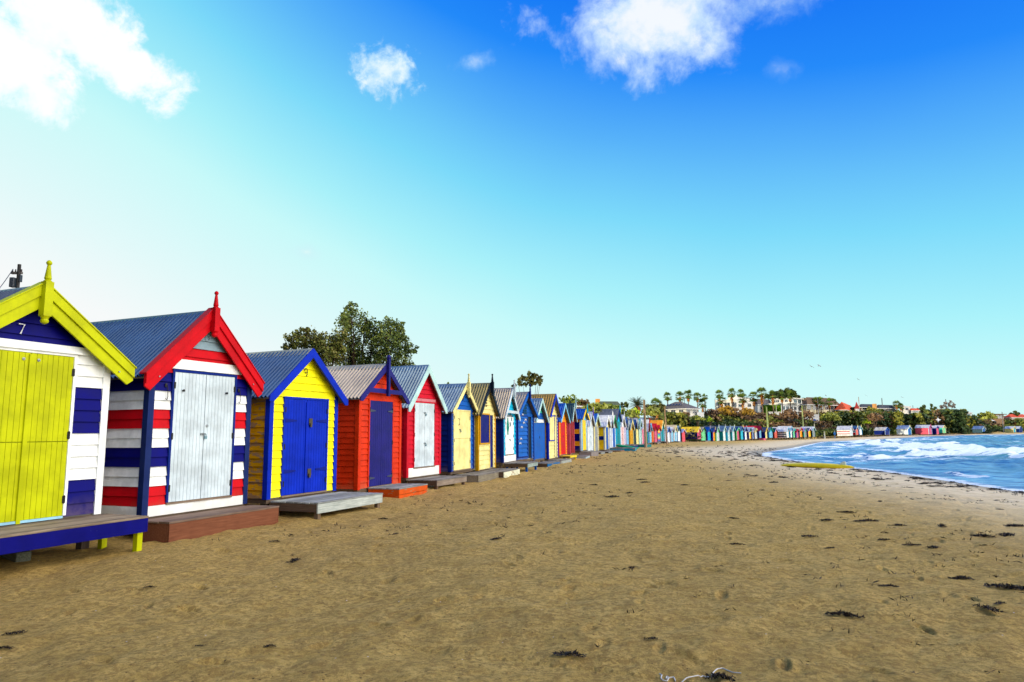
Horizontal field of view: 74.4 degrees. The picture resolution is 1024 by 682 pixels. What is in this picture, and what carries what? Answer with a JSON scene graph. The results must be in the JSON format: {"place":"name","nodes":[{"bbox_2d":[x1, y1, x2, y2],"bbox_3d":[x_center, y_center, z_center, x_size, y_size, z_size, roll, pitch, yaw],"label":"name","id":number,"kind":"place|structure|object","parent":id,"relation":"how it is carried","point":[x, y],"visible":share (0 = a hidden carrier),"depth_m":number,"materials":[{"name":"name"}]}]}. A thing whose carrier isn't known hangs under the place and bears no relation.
{"place":"outdoors","nodes":[
{"label":"outdoors","id":0,"kind":"place"},
{"bbox_2d":[0,417,1023,681],"bbox_3d":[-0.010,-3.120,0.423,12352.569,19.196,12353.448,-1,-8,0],"label":"ground","id":1,"kind":"structure","parent":0,"point":[452,601],"depth_m":7.21,"materials":[{"name":"sand"}]},
{"bbox_2d":[0,550,30,561],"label":"timber beam","id":2,"kind":"structure","parent":1,"relation":"on","point":[23,556],"depth_m":8.93,"materials":[{"name":"wood"}]},
{"bbox_2d":[9,264,22,287],"bbox_3d":[-18.007,0.282,24.186,0.390,6.218,0.200,-1,-8,0],"label":"utility pole","id":3,"kind":"object","parent":1,"relation":"on","point":[14,282],"visible":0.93,"depth_m":24.50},
{"bbox_2d":[0,260,136,549],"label":"beach hut","id":4,"kind":"object","parent":1,"relation":"on","point":[62,359],"visible":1,"depth_m":9.32,"materials":[{"name":"paint"}]},
{"bbox_2d":[0,350,34,523],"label":"door","id":5,"kind":"structure","parent":4,"relation":"in","point":[16,368],"depth_m":8.86,"materials":[{"name":"paint"}]},
{"bbox_2d":[20,353,74,519],"bbox_3d":[-6.380,1.297,9.277,0.062,2.217,0.614,-4,-8,21],"label":"door","id":6,"kind":"structure","parent":4,"relation":"in","point":[48,427],"depth_m":9.27,"materials":[{"name":"paint"}]},
{"bbox_2d":[0,514,148,554],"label":"timber deck","id":7,"kind":"structure","parent":1,"relation":"on","point":[101,528],"depth_m":8.78,"materials":[{"name":"paint"}]},
{"bbox_2d":[90,291,264,518],"bbox_3d":[-6.647,1.389,12.201,3.270,4.389,2.590,-4,-8,22],"label":"beach hut","id":8,"kind":"object","parent":1,"relation":"on","point":[178,427],"visible":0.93,"depth_m":11.39,"materials":[{"name":"paint"}]},
{"bbox_2d":[168,372,205,501],"bbox_3d":[-5.449,1.597,11.330,0.067,2.115,0.669,-4,-8,22],"label":"door","id":9,"kind":"structure","parent":8,"relation":"in","point":[190,388],"depth_m":11.33,"materials":[{"name":"paint"}]},
{"bbox_2d":[200,375,235,498],"bbox_3d":[-5.206,1.674,11.915,0.071,2.115,0.755,-4,-8,22],"label":"door","id":10,"kind":"structure","parent":8,"relation":"in","point":[217,434],"depth_m":11.93,"materials":[{"name":"paint"}]},
{"bbox_2d":[142,505,278,542],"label":"timber deck","id":11,"kind":"structure","parent":1,"relation":"on","point":[167,529],"depth_m":10.88,"materials":[{"name":"wood"}]},
{"bbox_2d":[246,348,347,505],"bbox_3d":[-5.596,2.047,14.453,3.205,3.638,2.480,-4,-8,22],"label":"beach hut","id":12,"kind":"object","parent":1,"relation":"on","point":[293,431],"visible":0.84,"depth_m":13.71,"materials":[{"name":"paint"}]},
{"bbox_2d":[282,399,308,494],"bbox_3d":[-4.372,2.122,13.602,0.051,1.890,0.690,-4,-8,22],"label":"door","id":13,"kind":"structure","parent":12,"relation":"in","point":[296,419],"depth_m":13.61,"materials":[{"name":"paint"}]},
{"bbox_2d":[304,400,327,492],"bbox_3d":[-4.108,2.201,14.204,0.071,1.890,0.664,-4,-8,22],"label":"door","id":14,"kind":"structure","parent":12,"relation":"in","point":[318,411],"depth_m":14.21,"materials":[{"name":"paint"}]},
{"bbox_2d":[280,325,352,365],"bbox_3d":[-10.408,2.652,36.055,3.796,7.072,2.512,-3,-8,14],"label":"tree","id":15,"kind":"object","parent":1,"relation":"on","point":[329,352],"visible":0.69,"depth_m":35.91,"materials":[{"name":"green plant"}]},
{"bbox_2d":[270,492,382,518],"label":"timber deck","id":16,"kind":"structure","parent":1,"relation":"on","point":[318,504],"depth_m":13.06,"materials":[{"name":"wood"}]},
{"bbox_2d":[326,355,409,491],"bbox_3d":[-4.642,2.351,17.566,3.299,3.853,2.473,-3,-8,19],"label":"beach hut","id":17,"kind":"object","parent":1,"relation":"on","point":[369,435],"visible":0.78,"depth_m":16.77,"materials":[{"name":"paint"}]},
{"bbox_2d":[369,400,381,486],"bbox_3d":[-3.412,2.540,16.794,0.051,2.098,0.579,-3,-8,19],"label":"door","id":18,"kind":"structure","parent":17,"relation":"in","point":[375,406],"depth_m":16.80,"materials":[{"name":"paint"}]},
{"bbox_2d":[380,401,392,484],"bbox_3d":[-3.222,2.614,17.351,0.051,2.098,0.579,-3,-8,19],"label":"door","id":19,"kind":"structure","parent":17,"relation":"in","point":[387,407],"depth_m":17.32,"materials":[{"name":"paint"}]},
{"bbox_2d":[334,301,418,365],"bbox_3d":[-7.832,2.120,38.041,5.143,8.957,3.187,-1,-8,0],"label":"tree","id":20,"kind":"object","parent":1,"relation":"on","point":[385,340],"visible":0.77,"depth_m":37.96,"materials":[{"name":"green plant"}]},
{"bbox_2d":[368,483,427,497],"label":"timber deck","id":21,"kind":"structure","parent":1,"relation":"on","point":[403,489],"depth_m":16.43,"materials":[{"name":"paint"}]},
{"bbox_2d":[391,365,447,482],"bbox_3d":[-3.963,2.740,20.688,3.205,3.910,2.492,-4,-8,21],"label":"beach hut","id":22,"kind":"object","parent":1,"relation":"on","point":[421,436],"visible":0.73,"depth_m":20.10,"materials":[{"name":"paint"}]},
{"bbox_2d":[414,402,424,466],"bbox_3d":[-2.727,2.755,19.849,0.051,1.869,0.629,-4,-8,21],"label":"door","id":23,"kind":"structure","parent":22,"relation":"in","point":[419,433],"depth_m":19.86,"materials":[{"name":"paint"}]},
{"bbox_2d":[424,403,434,465],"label":"door","id":24,"kind":"structure","parent":22,"relation":"in","point":[429,457],"depth_m":20.42,"materials":[{"name":"paint"}]},
{"bbox_2d":[407,475,466,488],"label":"timber deck","id":25,"kind":"structure","parent":1,"relation":"on","point":[437,481],"depth_m":19.22,"materials":[{"name":"wood"}]},
{"bbox_2d":[438,373,479,475],"bbox_3d":[-2.978,3.095,23.180,3.320,3.856,2.476,-3,-8,17],"label":"beach hut","id":26,"kind":"object","parent":1,"relation":"on","point":[457,438],"visible":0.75,"depth_m":22.48,"materials":[{"name":"paint"}]},
{"bbox_2d":[454,411,459,469],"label":"door","id":27,"kind":"structure","parent":26,"relation":"in","point":[457,414],"depth_m":22.20,"materials":[{"name":"paint"}]},
{"bbox_2d":[459,411,469,469],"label":"door","id":28,"kind":"structure","parent":26,"relation":"in","point":[464,429],"depth_m":22.88,"materials":[{"name":"paint"}]},
{"bbox_2d":[454,471,498,481],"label":"timber deck","id":29,"kind":"structure","parent":1,"relation":"on","point":[479,476],"depth_m":22.04,"materials":[{"name":"wood"}]},
{"bbox_2d":[464,374,500,472],"bbox_3d":[-2.251,3.273,25.139,3.320,4.014,2.486,-3,-8,15],"label":"beach hut","id":30,"kind":"object","parent":1,"relation":"on","point":[483,395],"visible":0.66,"depth_m":24.64,"materials":[{"name":"paint"}]},
{"bbox_2d":[490,415,492,466],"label":"door","id":31,"kind":"structure","parent":30,"relation":"in","point":[491,435],"depth_m":25.23,"materials":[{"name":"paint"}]},
{"bbox_2d":[485,468,519,477],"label":"timber deck","id":32,"kind":"structure","parent":1,"relation":"on","point":[505,472],"depth_m":24.18,"materials":[{"name":"paint"}]},
{"bbox_2d":[494,380,520,467],"bbox_3d":[-1.431,3.665,28.101,3.320,4.018,2.490,-3,-8,15],"label":"beach hut","id":33,"kind":"object","parent":1,"relation":"on","point":[506,443],"visible":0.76,"depth_m":27.45,"materials":[{"name":"paint"}]},
{"bbox_2d":[506,418,509,454],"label":"door","id":34,"kind":"structure","parent":33,"relation":"in","point":[507,420],"depth_m":27.32,"materials":[{"name":"paint"}]},
{"bbox_2d":[509,413,513,453],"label":"door","id":35,"kind":"structure","parent":33,"relation":"in","point":[511,423],"depth_m":27.89,"materials":[{"name":"paint"}]},
{"bbox_2d":[505,461,537,471],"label":"timber deck","id":36,"kind":"structure","parent":1,"relation":"on","point":[525,464],"depth_m":26.66,"materials":[{"name":"paint"}]},
{"bbox_2d":[514,385,538,467],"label":"beach hut","id":37,"kind":"object","parent":1,"relation":"on","point":[528,412],"visible":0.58,"depth_m":30.29,"materials":[{"name":"paint"}]},
{"bbox_2d":[528,417,530,457],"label":"door","id":38,"kind":"structure","parent":37,"relation":"in","point":[529,418],"depth_m":30.69,"materials":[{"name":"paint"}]},
{"bbox_2d":[511,371,542,393],"bbox_3d":[1.405,6.371,61.761,3.032,7.548,1.322,-1,-8,0],"label":"tree","id":39,"kind":"object","parent":1,"relation":"on","point":[528,378],"visible":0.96,"depth_m":61.93,"materials":[{"name":"green plant"}]},
{"bbox_2d":[532,398,548,461],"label":"beach hut","id":40,"kind":"object","parent":1,"relation":"on","point":[539,436],"visible":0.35,"depth_m":33.14,"materials":[{"name":"paint"}]},
{"bbox_2d":[534,424,539,458],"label":"door","id":41,"kind":"structure","parent":40,"relation":"in","point":[536,426],"depth_m":32.56,"materials":[{"name":"paint"}]},
{"bbox_2d":[539,424,544,457],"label":"door","id":42,"kind":"structure","parent":40,"relation":"in","point":[541,426],"depth_m":33.44,"materials":[{"name":"paint"}]},
{"bbox_2d":[531,394,561,460],"bbox_3d":[0.890,4.758,35.645,3.055,3.870,2.490,-3,-8,17],"label":"beach hut","id":43,"kind":"object","parent":1,"relation":"on","point":[552,406],"visible":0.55,"depth_m":35.14,"materials":[{"name":"paint"}]},
{"bbox_2d":[533,461,560,466],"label":"timber deck","id":44,"kind":"structure","parent":1,"relation":"on","point":[545,463],"depth_m":31.70,"materials":[{"name":"paint"}]},
{"bbox_2d":[558,403,570,458],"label":"beach hut","id":45,"kind":"object","parent":1,"relation":"on","point":[564,420],"visible":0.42,"depth_m":39.08,"materials":[{"name":"paint"}]},
{"bbox_2d":[551,649,586,657],"bbox_3d":[0.439,2.369,5.130,0.292,0.034,0.124,-2,-8,9],"label":"seaweed","id":46,"kind":"object","parent":1,"relation":"on","point":[565,653],"visible":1,"depth_m":5.12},
{"bbox_2d":[559,394,580,404],"bbox_3d":[5.214,5.999,61.729,2.180,2.286,2.093,-1,-8,0],"label":"shrub","id":47,"kind":"object","parent":1,"relation":"on","point":[569,399],"visible":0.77,"depth_m":61.61,"materials":[{"name":"green plant"}]},
{"bbox_2d":[566,398,577,454],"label":"beach hut","id":48,"kind":"object","parent":1,"relation":"on","point":[571,408],"visible":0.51,"depth_m":42.27,"materials":[{"name":"paint"}]},
{"bbox_2d":[574,404,589,451],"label":"beach hut","id":49,"kind":"object","parent":1,"relation":"on","point":[580,429],"visible":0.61,"depth_m":45.85,"materials":[{"name":"paint"}]},
{"bbox_2d":[579,451,598,455],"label":"timber deck","id":50,"kind":"structure","parent":1,"relation":"on","point":[593,453],"depth_m":44.71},
{"bbox_2d":[587,407,595,450],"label":"beach hut","id":51,"kind":"object","parent":1,"relation":"on","point":[591,424],"visible":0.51,"depth_m":50.49,"materials":[{"name":"paint"}]},
{"bbox_2d":[581,403,601,413],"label":"shrub","id":52,"kind":"object","parent":1,"relation":"on","point":[591,406],"visible":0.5,"depth_m":67.31,"materials":[{"name":"green plant"}]},
{"bbox_2d":[593,414,600,450],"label":"beach hut","id":53,"kind":"object","parent":1,"relation":"on","point":[596,434],"visible":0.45,"depth_m":53.89,"materials":[{"name":"paint"}]},
{"bbox_2d":[591,402,616,408],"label":"shrub","id":54,"kind":"object","parent":1,"relation":"on","point":[603,405],"visible":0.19,"depth_m":71.13,"materials":[{"name":"green plant"}]},
{"bbox_2d":[599,415,610,450],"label":"beach hut","id":55,"kind":"object","parent":1,"relation":"on","point":[604,433],"visible":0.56,"depth_m":56.70,"materials":[{"name":"paint"}]},
{"bbox_2d":[595,408,621,447],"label":"beach hut","id":56,"kind":"object","parent":1,"relation":"on","point":[616,413],"visible":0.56,"depth_m":66.72,"materials":[{"name":"paint"}]},
{"bbox_2d":[595,399,623,409],"bbox_3d":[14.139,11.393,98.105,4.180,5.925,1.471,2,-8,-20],"label":"house","id":57,"kind":"structure","parent":1,"relation":"on","point":[609,402],"depth_m":98.31,"materials":[{"name":"paint"}]},
{"bbox_2d":[609,411,613,448],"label":"beach hut","id":58,"kind":"object","parent":1,"relation":"on","point":[610,430],"visible":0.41,"depth_m":60.43,"materials":[{"name":"paint"}]},
{"bbox_2d":[612,415,617,447],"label":"beach hut","id":59,"kind":"object","parent":1,"relation":"on","point":[614,432],"visible":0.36,"depth_m":63.53,"materials":[{"name":"paint"}]},
{"bbox_2d":[212,445,1023,673],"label":"weed flecks","id":60,"kind":"object","parent":1,"relation":"on","point":[771,495],"visible":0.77,"depth_m":14.93,"materials":[{"name":"plant"}]},
{"bbox_2d":[616,412,626,445],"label":"beach hut","id":61,"kind":"object","parent":1,"relation":"on","point":[622,424],"visible":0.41,"depth_m":69.38,"materials":[{"name":"paint"}]},
{"bbox_2d":[629,419,634,444],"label":"beach hut","id":62,"kind":"object","parent":1,"relation":"on","point":[632,427],"visible":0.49,"depth_m":78.10,"materials":[{"name":"paint"}]},
{"bbox_2d":[626,409,639,418],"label":"shrub","id":63,"kind":"object","parent":1,"relation":"on","point":[632,414],"visible":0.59,"depth_m":82.89,"materials":[{"name":"green plant"}]},
{"bbox_2d":[627,396,647,417],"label":"date palm","id":64,"kind":"object","parent":1,"relation":"on","point":[637,404],"visible":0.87,"depth_m":102.25,"materials":[{"name":"green plant"}]},
{"bbox_2d":[643,400,646,447],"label":"timber pole","id":65,"kind":"object","parent":1,"relation":"on","point":[645,431],"visible":0.91,"depth_m":73.30,"materials":[{"name":"wood"}]},
{"bbox_2d":[646,417,650,443],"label":"beach hut","id":66,"kind":"object","parent":1,"relation":"on","point":[648,429],"visible":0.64,"depth_m":93.38,"materials":[{"name":"paint"}]},
{"bbox_2d":[640,405,661,419],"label":"shrub","id":67,"kind":"object","parent":1,"relation":"on","point":[651,411],"visible":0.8,"depth_m":116.56,"materials":[{"name":"green plant"}]},
{"bbox_2d":[646,403,665,419],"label":"tree","id":68,"kind":"object","parent":1,"relation":"on","point":[661,406],"visible":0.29,"depth_m":126.66,"materials":[{"name":"green plant"}]},
{"bbox_2d":[650,420,664,443],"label":"beach hut","id":69,"kind":"object","parent":1,"relation":"on","point":[660,423],"visible":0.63,"depth_m":113.08,"materials":[{"name":"paint"}]},
{"bbox_2d":[666,402,703,417],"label":"house","id":70,"kind":"structure","parent":1,"relation":"on","point":[677,407],"depth_m":159.39,"materials":[{"name":"paint"}]},
{"bbox_2d":[681,427,701,441],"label":"beach hut","id":71,"kind":"object","parent":1,"relation":"on","point":[697,430],"visible":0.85,"depth_m":132.31,"materials":[{"name":"paint"}]},
{"bbox_2d":[659,667,740,681],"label":"string","id":72,"kind":"object","parent":1,"relation":"on","point":[667,677],"visible":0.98,"depth_m":4.77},
{"bbox_2d":[704,408,720,415],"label":"shrub","id":73,"kind":"object","parent":1,"relation":"on","point":[711,411],"visible":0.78,"depth_m":166.32,"materials":[{"name":"green plant"}]},
{"bbox_2d":[705,672,735,681],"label":"seaweed","id":74,"kind":"object","parent":1,"relation":"on","point":[718,674],"visible":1,"depth_m":4.68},
{"bbox_2d":[719,425,726,440],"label":"beach hut","id":75,"kind":"object","parent":1,"relation":"on","point":[722,436],"visible":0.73,"depth_m":137.80,"materials":[{"name":"paint"}]},
{"bbox_2d":[717,405,736,414],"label":"shrub","id":76,"kind":"object","parent":1,"relation":"on","point":[726,409],"visible":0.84,"depth_m":169.67,"materials":[{"name":"yellow plant"}]},
{"bbox_2d":[715,395,753,409],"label":"house","id":77,"kind":"structure","parent":1,"relation":"on","point":[737,404],"depth_m":191.90,"materials":[{"name":"paint"}]},
{"bbox_2d":[737,393,748,409],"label":"fan palm","id":78,"kind":"object","parent":1,"relation":"on","point":[742,400],"visible":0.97,"depth_m":177.03,"materials":[{"name":"green plant"}]},
{"bbox_2d":[739,407,756,419],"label":"shrub","id":79,"kind":"object","parent":1,"relation":"on","point":[747,411],"visible":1,"depth_m":168.29,"materials":[{"name":"yellow plant"}]},
{"bbox_2d":[747,391,757,411],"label":"fan palm","id":80,"kind":"object","parent":1,"relation":"on","point":[753,399],"visible":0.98,"depth_m":181.14,"materials":[{"name":"green plant"}]},
{"bbox_2d":[756,387,766,413],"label":"fan palm","id":81,"kind":"object","parent":1,"relation":"on","point":[761,394],"visible":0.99,"depth_m":179.22,"materials":[{"name":"green plant"}]},
{"bbox_2d":[755,399,770,412],"bbox_3d":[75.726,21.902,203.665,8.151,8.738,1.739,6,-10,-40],"label":"house","id":82,"kind":"structure","parent":1,"relation":"on","point":[758,406],"depth_m":201.92,"materials":[{"name":"paint"}]},
{"bbox_2d":[763,405,780,412],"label":"hedge","id":83,"kind":"object","parent":1,"relation":"on","point":[770,408],"visible":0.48,"depth_m":200.02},
{"bbox_2d":[767,390,777,413],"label":"fan palm","id":84,"kind":"object","parent":1,"relation":"on","point":[772,397],"visible":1,"depth_m":189.22,"materials":[{"name":"green plant"}]},
{"bbox_2d":[772,427,789,439],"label":"beach hut","id":85,"kind":"object","parent":1,"relation":"on","point":[782,432],"visible":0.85,"depth_m":151.39,"materials":[{"name":"paint"}]},
{"bbox_2d":[763,398,802,414],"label":"house","id":86,"kind":"structure","parent":1,"relation":"on","point":[796,403],"depth_m":204.34,"materials":[{"name":"paint"}]},
{"bbox_2d":[764,387,804,401],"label":"tree","id":87,"kind":"object","parent":1,"relation":"on","point":[795,395],"visible":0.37,"depth_m":233.21,"materials":[{"name":"green plant"}]},
{"bbox_2d":[778,408,798,422],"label":"shrub","id":88,"kind":"object","parent":1,"relation":"on","point":[791,414],"visible":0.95,"depth_m":176.31,"materials":[{"name":"brown plant"}]},
{"bbox_2d":[794,408,814,426],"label":"shrub","id":89,"kind":"object","parent":1,"relation":"on","point":[808,413],"visible":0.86,"depth_m":178.18,"materials":[{"name":"brown plant"}]},
{"bbox_2d":[781,461,853,467],"bbox_3d":[15.775,6.407,35.044,0.600,0.373,3.874,6,-10,-41],"label":"surfboard","id":90,"kind":"object","parent":1,"relation":"on","point":[823,465],"visible":0.94,"depth_m":34.69,"materials":[{"name":"plastic"}]},
{"bbox_2d":[800,397,838,413],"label":"house","id":91,"kind":"structure","parent":1,"relation":"on","point":[807,402],"depth_m":212.08,"materials":[{"name":"paint"}]},
{"bbox_2d":[820,411,841,426],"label":"shrub","id":92,"kind":"object","parent":1,"relation":"on","point":[829,416],"visible":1,"depth_m":183.82,"materials":[{"name":"green plant"}]},
{"bbox_2d":[658,406,1023,438],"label":"coastal scrub","id":93,"kind":"object","parent":1,"relation":"on","point":[957,421],"visible":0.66,"depth_m":212.79,"materials":[{"name":"plant"}]},
{"bbox_2d":[835,402,850,411],"bbox_3d":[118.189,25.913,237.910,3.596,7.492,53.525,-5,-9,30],"label":"house","id":94,"kind":"structure","parent":1,"relation":"on","point":[841,406],"depth_m":217.20,"materials":[{"name":"paint"}]},
{"bbox_2d":[836,426,852,436],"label":"beach hut","id":95,"kind":"object","parent":1,"relation":"on","point":[844,430],"visible":0.98,"depth_m":177.43,"materials":[{"name":"paint"}]},
{"bbox_2d":[825,609,864,618],"bbox_3d":[3.002,2.459,6.101,0.351,0.053,0.132,-4,-8,24],"label":"seaweed","id":96,"kind":"object","parent":1,"relation":"on","point":[846,614],"visible":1,"depth_m":6.08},
{"bbox_2d":[867,412,883,426],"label":"shrub","id":97,"kind":"object","parent":1,"relation":"on","point":[872,418],"visible":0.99,"depth_m":202.96,"materials":[{"name":"brown plant"}]},
{"bbox_2d":[873,427,889,434],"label":"beach hut","id":98,"kind":"object","parent":1,"relation":"on","point":[881,430],"visible":0.95,"depth_m":202.15,"materials":[{"name":"paint"}]},
{"bbox_2d":[872,404,895,411],"bbox_3d":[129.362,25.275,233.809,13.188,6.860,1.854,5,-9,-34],"label":"house","id":99,"kind":"structure","parent":1,"relation":"on","point":[886,407],"depth_m":233.21,"materials":[{"name":"paint"}]},
{"bbox_2d":[896,425,911,434],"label":"beach hut","id":100,"kind":"object","parent":1,"relation":"on","point":[904,429],"visible":0.94,"depth_m":211.04,"materials":[{"name":"paint"}]},
{"bbox_2d":[817,432,993,438],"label":"beach","id":101,"kind":"structure","parent":1,"relation":"on","point":[884,435],"depth_m":194.22,"materials":[{"name":"sand"}]},
{"bbox_2d":[915,425,932,434],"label":"beach hut","id":102,"kind":"object","parent":1,"relation":"on","point":[923,429],"visible":0.98,"depth_m":213.24,"materials":[{"name":"paint"}]},
{"bbox_2d":[972,426,985,433],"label":"beach hut","id":103,"kind":"object","parent":1,"relation":"on","point":[978,429],"visible":0.84,"depth_m":260.84,"materials":[{"name":"paint"}]},
{"bbox_2d":[975,411,997,423],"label":"shrub","id":104,"kind":"object","parent":1,"relation":"on","point":[986,415],"visible":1,"depth_m":271.78,"materials":[{"name":"green plant"}]},
{"bbox_2d":[972,603,1005,612],"bbox_3d":[4.387,2.451,6.219,0.145,0.042,0.290,1,-8,-10],"label":"seaweed","id":105,"kind":"object","parent":1,"relation":"on","point":[994,609],"visible":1,"depth_m":6.19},
{"bbox_2d":[993,414,1006,425],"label":"house","id":106,"kind":"structure","parent":1,"relation":"on","point":[999,419],"depth_m":317.00,"materials":[{"name":"paint"}]},
{"bbox_2d":[983,582,1023,589],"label":"seaweed","id":107,"kind":"object","parent":1,"relation":"on","point":[1009,586],"visible":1,"depth_m":7.20,"materials":[{"name":"plant"}]},
{"bbox_2d":[1004,414,1023,423],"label":"house","id":108,"kind":"structure","parent":1,"relation":"on","point":[1010,416],"depth_m":324.39,"materials":[{"name":"paint"}]},
{"bbox_2d":[0,0,1023,416],"label":"sky","id":109,"kind":"structure","parent":0,"point":[604,200],"materials":[{"name":"blue"}]},
{"bbox_2d":[762,434,1023,490],"bbox_3d":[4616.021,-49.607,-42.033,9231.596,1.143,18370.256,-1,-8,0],"label":"sea","id":110,"kind":"structure","parent":0,"point":[994,461],"depth_m":58.71,"materials":[{"name":"liquid"}]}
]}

